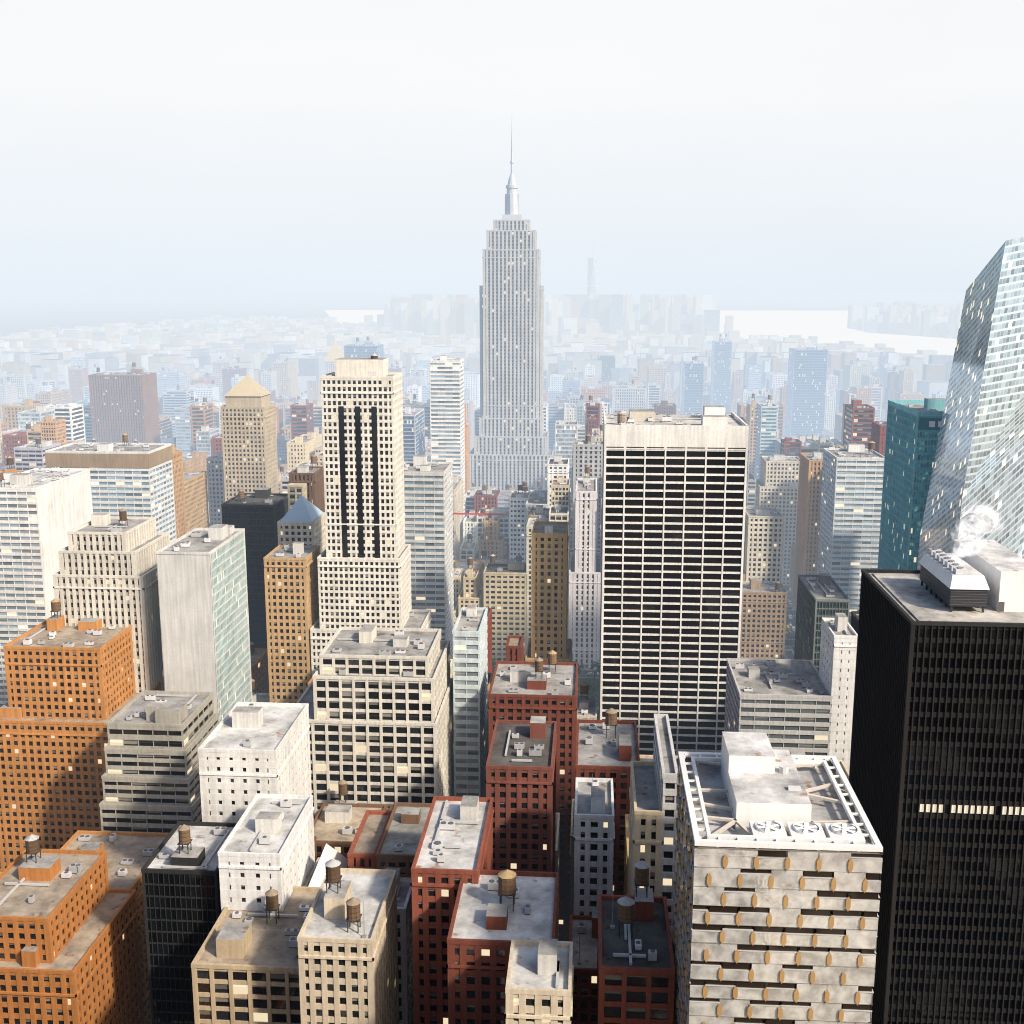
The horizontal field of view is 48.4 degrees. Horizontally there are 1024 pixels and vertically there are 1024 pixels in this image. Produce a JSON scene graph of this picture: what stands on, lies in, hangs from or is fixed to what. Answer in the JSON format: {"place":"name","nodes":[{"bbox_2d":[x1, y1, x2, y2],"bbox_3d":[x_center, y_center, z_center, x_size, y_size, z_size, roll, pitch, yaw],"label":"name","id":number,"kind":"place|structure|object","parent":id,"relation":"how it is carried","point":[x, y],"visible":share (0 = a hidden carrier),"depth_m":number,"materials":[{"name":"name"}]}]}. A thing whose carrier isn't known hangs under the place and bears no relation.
{"place":"outdoors","nodes":[
{"label":"outdoors","id":0,"kind":"place"},
{"bbox_2d":[0,293,965,676],"bbox_3d":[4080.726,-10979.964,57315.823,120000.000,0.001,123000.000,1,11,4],"label":"ground sheet","id":1,"kind":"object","parent":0,"point":[22,311],"visible":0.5,"depth_m":18692.73,"materials":[{"name":"concrete"}]},
{"bbox_2d":[0,220,1023,1023],"bbox_3d":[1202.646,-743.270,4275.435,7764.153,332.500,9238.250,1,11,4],"label":"buildings","id":2,"kind":"structure","parent":1,"relation":"on","point":[864,674],"depth_m":511.54,"materials":[{"name":"beige concrete"}]},
{"bbox_2d":[0,222,945,1023],"bbox_3d":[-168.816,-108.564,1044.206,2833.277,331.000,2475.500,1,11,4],"label":"windows","id":3,"kind":"structure","parent":2,"relation":"attached to","point":[754,378],"depth_m":576.14,"materials":[{"name":"black glass"}]},
{"bbox_2d":[0,132,1023,1023],"bbox_3d":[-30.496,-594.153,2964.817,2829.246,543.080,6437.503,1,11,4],"label":"rooftop structures","id":4,"kind":"object","parent":2,"relation":"on","point":[780,826],"visible":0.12,"depth_m":257.37,"materials":[{"name":"paint"}]},
{"bbox_2d":[145,406,1023,1023],"bbox_3d":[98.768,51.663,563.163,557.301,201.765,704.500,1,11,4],"label":"tinted windows","id":5,"kind":"structure","parent":2,"relation":"attached to","point":[253,608],"depth_m":339.19,"materials":[{"name":"black glass"}]},
{"bbox_2d":[920,804,1023,814],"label":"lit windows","id":6,"kind":"structure","parent":5,"relation":"attached to","point":[934,808],"depth_m":289.66,"materials":[{"name":"white glass"}]},
{"bbox_2d":[673,766,882,1023],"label":"gem tower mirror panels","id":7,"kind":"object","parent":2,"relation":"attached to","point":[785,880],"visible":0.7,"depth_m":216.70,"materials":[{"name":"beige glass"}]},
{"bbox_2d":[0,300,1023,988],"bbox_3d":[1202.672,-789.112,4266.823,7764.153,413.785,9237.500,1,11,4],"label":"city roofs","id":8,"kind":"structure","parent":1,"relation":"on","point":[912,596],"depth_m":343.69,"materials":[{"name":"grey concrete"}]},
{"bbox_2d":[492,585,795,719],"bbox_3d":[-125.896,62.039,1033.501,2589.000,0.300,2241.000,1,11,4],"label":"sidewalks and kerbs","id":9,"kind":"object","parent":1,"relation":"on","point":[596,681],"visible":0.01,"depth_m":773.28,"materials":[{"name":"grey concrete"}]},
{"bbox_2d":[492,655,599,708],"bbox_3d":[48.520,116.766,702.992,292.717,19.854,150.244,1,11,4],"label":"sidewalk","id":10,"kind":"structure","parent":9,"relation":"on","point":[591,686],"depth_m":762.46,"materials":[{"name":"grey concrete"}]},
{"bbox_2d":[492,598,795,715],"bbox_3d":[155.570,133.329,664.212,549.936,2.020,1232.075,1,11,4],"label":"vehicles","id":11,"kind":"object","parent":9,"relation":"on","point":[790,617],"visible":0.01,"depth_m":880.63,"materials":[{"name":"paint"}]},
{"bbox_2d":[492,602,795,674],"bbox_3d":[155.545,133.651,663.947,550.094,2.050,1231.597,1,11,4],"label":"cars","id":12,"kind":"object","parent":1,"relation":"on","point":[786,625],"depth_m":878.42,"materials":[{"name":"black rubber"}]},
{"bbox_2d":[0,237,1023,720],"bbox_3d":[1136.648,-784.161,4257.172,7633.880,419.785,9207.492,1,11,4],"label":"city curtain walls","id":13,"kind":"structure","parent":0,"point":[976,489],"depth_m":535.40,"materials":[{"name":"glass"}]},
{"bbox_2d":[0,0,1023,292],"label":"sky","id":14,"kind":"structure","parent":0,"point":[147,146],"materials":[{"name":"white"}]},
{"bbox_2d":[325,310,956,354],"bbox_3d":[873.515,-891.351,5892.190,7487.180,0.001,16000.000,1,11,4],"label":"water","id":15,"kind":"structure","parent":0,"point":[827,326],"depth_m":7512.75,"materials":[{"name":"white liquid"}]}
]}

